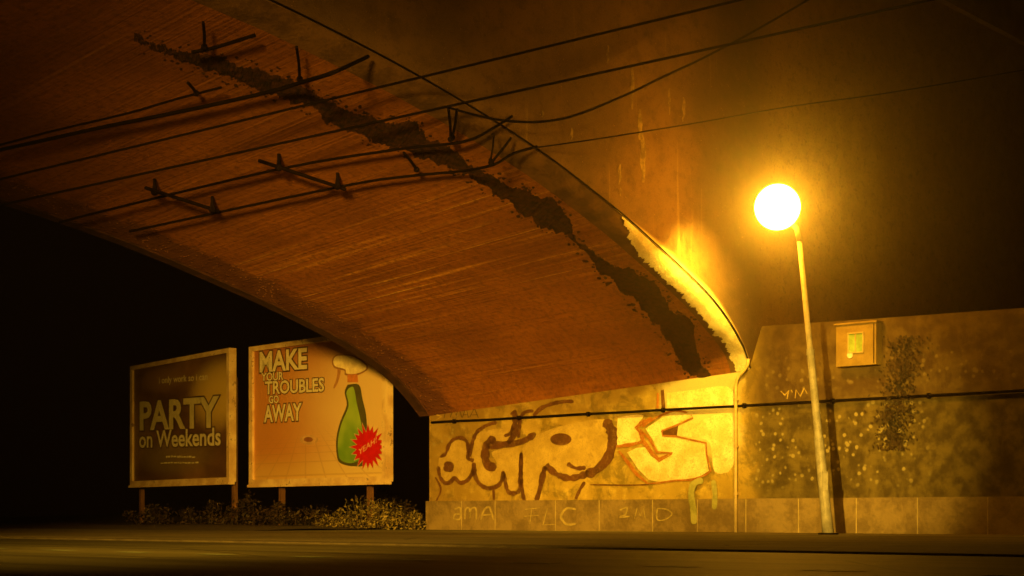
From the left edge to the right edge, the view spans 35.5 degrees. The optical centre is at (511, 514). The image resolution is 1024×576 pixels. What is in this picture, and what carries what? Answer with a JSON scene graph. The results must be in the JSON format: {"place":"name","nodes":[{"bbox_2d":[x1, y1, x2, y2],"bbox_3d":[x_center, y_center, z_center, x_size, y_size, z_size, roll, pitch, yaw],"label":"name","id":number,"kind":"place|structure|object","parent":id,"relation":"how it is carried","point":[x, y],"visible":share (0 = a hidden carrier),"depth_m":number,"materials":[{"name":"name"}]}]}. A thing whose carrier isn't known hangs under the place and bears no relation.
{"place":"outdoors","nodes":[
{"label":"outdoors","id":0,"kind":"place"},
{"bbox_2d":[0,511,425,530],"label":"earth bank","id":1,"kind":"structure","parent":0,"point":[108,521],"depth_m":44.86,"materials":[{"name":"brown soil"}]},
{"bbox_2d":[122,503,198,524],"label":"scrub bush","id":2,"kind":"object","parent":1,"relation":"on","point":[156,515],"visible":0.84,"depth_m":44.84,"materials":[{"name":"green plant"}]},
{"bbox_2d":[128,348,237,522],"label":"billboard","id":3,"kind":"object","parent":1,"relation":"on","point":[183,420],"visible":0.98,"depth_m":45.37,"materials":[{"name":"brown paper"}]},
{"bbox_2d":[177,499,242,523],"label":"scrub bush","id":4,"kind":"object","parent":1,"relation":"on","point":[208,513],"visible":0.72,"depth_m":43.55,"materials":[{"name":"green plant"}]},
{"bbox_2d":[224,489,291,524],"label":"scrub bush","id":5,"kind":"object","parent":1,"relation":"on","point":[237,521],"visible":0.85,"depth_m":42.22,"materials":[{"name":"green plant"}]},
{"bbox_2d":[265,500,332,524],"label":"scrub bush","id":6,"kind":"object","parent":1,"relation":"on","point":[279,512],"visible":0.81,"depth_m":40.87,"materials":[{"name":"green plant"}]},
{"bbox_2d":[247,336,392,526],"bbox_3d":[-4.801,-1.997,39.747,0.400,4.766,5.907,0,0,-42],"label":"billboard","id":7,"kind":"object","parent":1,"relation":"on","point":[320,411],"visible":0.99,"depth_m":39.63,"materials":[{"name":"paper"}]},
{"bbox_2d":[306,511,352,529],"bbox_3d":[-4.085,0.148,36.450,1.094,0.448,0.917,0,0,31],"label":"leafy shrub","id":8,"kind":"object","parent":1,"relation":"on","point":[323,520],"visible":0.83,"depth_m":36.38,"materials":[{"name":"green plant"}]},
{"bbox_2d":[330,497,406,529],"bbox_3d":[-3.245,-0.017,36.033,1.765,0.780,1.226,0,0,0],"label":"leafy shrub","id":9,"kind":"object","parent":1,"relation":"on","point":[385,519],"visible":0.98,"depth_m":35.97,"materials":[{"name":"green plant"}]},
{"bbox_2d":[355,485,422,527],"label":"scrub bush","id":10,"kind":"object","parent":1,"relation":"on","point":[406,509],"visible":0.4,"depth_m":40.41,"materials":[{"name":"green plant"}]},
{"bbox_2d":[0,205,428,515],"label":"sky","id":11,"kind":"structure","parent":0,"point":[79,309],"materials":[{"name":"black"}]},
{"bbox_2d":[0,516,1023,575],"bbox_3d":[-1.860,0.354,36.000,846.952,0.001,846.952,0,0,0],"label":"road","id":12,"kind":"structure","parent":0,"point":[88,557],"depth_m":12.09,"materials":[{"name":"grey asphalt"}]},
{"bbox_2d":[0,573,61,575],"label":"kerb","id":13,"kind":"structure","parent":12,"relation":"on","point":[12,574],"depth_m":8.90,"materials":[{"name":"concrete"}]},
{"bbox_2d":[0,537,1023,556],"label":"kerb","id":14,"kind":"structure","parent":12,"relation":"on","point":[772,551],"depth_m":16.50,"materials":[{"name":"concrete"}]},
{"bbox_2d":[0,548,1023,575],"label":"lane marking","id":15,"kind":"object","parent":12,"relation":"on","point":[548,562],"visible":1,"depth_m":11.02,"materials":[{"name":"paint"}]},
{"bbox_2d":[0,527,1023,553],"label":"pavement","id":16,"kind":"structure","parent":0,"point":[965,543],"depth_m":22.56,"materials":[{"name":"concrete"}]},
{"bbox_2d":[392,510,425,529],"bbox_3d":[-2.216,0.127,35.858,0.845,0.483,0.897,0,0,26],"label":"weed clump","id":17,"kind":"object","parent":16,"relation":"on","point":[414,521],"visible":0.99,"depth_m":35.81,"materials":[{"name":"green plant"}]},
{"bbox_2d":[0,0,1023,416],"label":"arch bridge","id":18,"kind":"structure","parent":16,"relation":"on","point":[528,276],"depth_m":29.23,"materials":[{"name":"concrete"}]},
{"bbox_2d":[0,86,221,145],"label":"overhead wire","id":19,"kind":"object","parent":18,"relation":"attached to","point":[115,116],"visible":1,"depth_m":24.40,"materials":[{"name":"black metal"}]},
{"bbox_2d":[186,81,198,96],"bbox_3d":[-4.693,-6.234,23.456,0.094,0.133,0.402,0,0,13],"label":"wire dropper","id":20,"kind":"object","parent":19,"relation":"hanging from","point":[195,93],"visible":1,"depth_m":23.48,"materials":[{"name":"metal"}]},
{"bbox_2d":[144,179,219,212],"bbox_3d":[-5.669,-5.511,27.472,1.418,0.525,0.237,0,0,-37],"label":"wire bracket","id":21,"kind":"object","parent":18,"relation":"attached to","point":[155,191],"visible":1,"depth_m":27.42,"materials":[{"name":"metal"}]},
{"bbox_2d":[0,55,369,151],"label":"overhead wire","id":22,"kind":"object","parent":18,"relation":"attached to","point":[270,91],"visible":1,"depth_m":24.12,"materials":[{"name":"black metal"}]},
{"bbox_2d":[295,46,302,80],"bbox_3d":[-3.012,-6.367,22.641,0.096,0.231,1.085,0,0,-7],"label":"wire dropper","id":23,"kind":"object","parent":22,"relation":"hanging from","point":[299,77],"visible":0.91,"depth_m":22.65,"materials":[{"name":"metal"}]},
{"bbox_2d":[191,33,255,53],"bbox_3d":[-3.974,-6.492,22.081,1.087,0.137,0.092,0,0,28],"label":"wire bracket","id":24,"kind":"object","parent":18,"relation":"attached to","point":[225,43],"visible":1,"depth_m":22.07,"materials":[{"name":"black metal"}]},
{"bbox_2d":[201,21,207,49],"bbox_3d":[-4.191,-6.523,21.821,0.095,0.188,0.781,0,0,-12],"label":"wire dropper","id":25,"kind":"object","parent":24,"relation":"hanging from","point":[204,46],"visible":1,"depth_m":21.87,"materials":[{"name":"metal"}]},
{"bbox_2d":[258,153,346,190],"bbox_3d":[-3.439,-5.677,26.288,1.617,0.541,0.228,0,0,-34],"label":"wire bracket","id":26,"kind":"object","parent":18,"relation":"attached to","point":[278,166],"visible":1,"depth_m":26.24,"materials":[{"name":"metal"}]},
{"bbox_2d":[58,115,512,223],"bbox_3d":[-4.181,-5.741,26.674,8.998,1.027,0.562,0,0,25],"label":"overhead wire","id":27,"kind":"object","parent":26,"relation":"attached to","point":[312,162],"visible":0.98,"depth_m":26.03,"materials":[{"name":"black metal"}]},
{"bbox_2d":[489,133,494,159],"bbox_3d":[-0.317,-5.674,24.731,0.063,0.460,0.118,0,0,28],"label":"wire dropper","id":28,"kind":"object","parent":27,"relation":"hanging from","point":[490,158],"visible":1,"depth_m":24.72,"materials":[{"name":"metal"}]},
{"bbox_2d":[129,145,537,232],"bbox_3d":[-3.485,-5.509,26.874,8.219,0.754,0.990,0,0,26],"label":"overhead wire","id":29,"kind":"object","parent":26,"relation":"attached to","point":[355,183],"visible":1,"depth_m":26.73,"materials":[{"name":"black metal"}]},
{"bbox_2d":[488,137,511,165],"bbox_3d":[-0.190,-5.644,24.855,0.096,0.523,0.522,0,0,38],"label":"wire dropper","id":30,"kind":"object","parent":29,"relation":"hanging from","point":[490,162],"visible":1,"depth_m":24.79,"materials":[{"name":"metal"}]},
{"bbox_2d":[0,0,742,179],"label":"overhead wire","id":31,"kind":"object","parent":18,"relation":"attached to","point":[412,79],"visible":1,"depth_m":23.15,"materials":[{"name":"black metal"}]},
{"bbox_2d":[403,151,418,172],"bbox_3d":[-1.641,-5.668,25.738,0.092,0.218,0.640,0,0,19],"label":"wire dropper","id":32,"kind":"object","parent":18,"relation":"hanging from","point":[416,169],"visible":1,"depth_m":25.76,"materials":[{"name":"metal"}]},
{"bbox_2d":[0,0,934,205],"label":"overhead wire","id":33,"kind":"object","parent":18,"relation":"attached to","point":[518,90],"visible":0.99,"depth_m":23.60,"materials":[{"name":"black metal"}]},
{"bbox_2d":[447,109,452,141],"bbox_3d":[-0.954,-5.919,24.357,0.097,0.251,1.169,0,0,0],"label":"wire dropper","id":34,"kind":"object","parent":33,"relation":"hanging from","point":[450,125],"visible":0.97,"depth_m":24.35,"materials":[{"name":"metal"}]},
{"bbox_2d":[449,108,457,140],"bbox_3d":[-0.861,-5.919,24.307,0.096,0.230,1.157,0,0,-7],"label":"wire dropper","id":35,"kind":"object","parent":33,"relation":"hanging from","point":[452,138],"visible":1,"depth_m":24.35,"materials":[{"name":"metal"}]},
{"bbox_2d":[270,0,750,367],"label":"edge cable","id":36,"kind":"object","parent":18,"relation":"attached to","point":[337,32],"visible":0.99,"depth_m":25.38,"materials":[{"name":"black metal"}]},
{"bbox_2d":[444,0,808,122],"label":"overhead wire","id":37,"kind":"object","parent":18,"relation":"attached to","point":[628,93],"visible":0.98,"depth_m":26.58,"materials":[{"name":"black metal"}]},
{"bbox_2d":[538,69,1023,147],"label":"overhead wire","id":38,"kind":"object","parent":18,"relation":"attached to","point":[773,109],"visible":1,"depth_m":27.09,"materials":[{"name":"black metal"}]},
{"bbox_2d":[426,308,1023,534],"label":"retaining wall","id":39,"kind":"structure","parent":16,"relation":"on","point":[957,467],"depth_m":30.00,"materials":[{"name":"concrete"}]},
{"bbox_2d":[431,389,1023,423],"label":"wall conduit","id":40,"kind":"object","parent":39,"relation":"attached to","point":[834,400],"depth_m":30.36,"materials":[{"name":"metal"}]},
{"bbox_2d":[734,359,749,531],"bbox_3d":[4.357,-1.308,30.361,0.139,3.289,0.346,0,0,-35],"label":"drain pipe","id":41,"kind":"object","parent":39,"relation":"attached to","point":[736,446],"visible":0.98,"depth_m":30.42,"materials":[{"name":"metal"}]},
{"bbox_2d":[834,320,882,367],"bbox_3d":[6.209,-3.056,28.694,0.863,0.775,0.240,0,0,42],"label":"wall cabinet","id":42,"kind":"object","parent":39,"relation":"attached to","point":[858,344],"depth_m":28.59,"materials":[{"name":"beige metal"}]},
{"bbox_2d":[849,333,861,351],"bbox_3d":[6.154,-3.079,28.633,0.321,0.373,0.004,0,0,42],"label":"window pane","id":43,"kind":"structure","parent":42,"relation":"in","point":[858,335],"depth_m":28.64,"materials":[{"name":"yellow glass"}]},
{"bbox_2d":[847,331,863,353],"bbox_3d":[6.145,-3.079,28.622,0.321,0.373,0.021,0,0,42],"label":"window frame","id":44,"kind":"structure","parent":42,"relation":"in","point":[862,332],"depth_m":28.59,"materials":[{"name":"paint"}]},
{"bbox_2d":[858,335,932,450],"bbox_3d":[6.746,-2.145,28.245,1.470,2.062,0.197,0,0,42],"label":"ivy patch","id":45,"kind":"object","parent":39,"relation":"attached to","point":[898,401],"visible":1,"depth_m":28.22,"materials":[{"name":"green plant"}]},
{"bbox_2d":[754,184,838,534],"bbox_3d":[4.800,-2.610,27.000,1.411,5.931,0.770,0,0,0],"label":"street lamp","id":46,"kind":"object","parent":16,"relation":"on","point":[777,206],"visible":1,"depth_m":26.92,"materials":[{"name":"metal"}]},
{"bbox_2d":[822,471,827,489],"bbox_3d":[5.264,-0.567,26.915,0.100,0.320,0.030,0,0,0],"label":"service door","id":47,"kind":"structure","parent":46,"relation":"in","point":[824,473],"depth_m":26.90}
]}

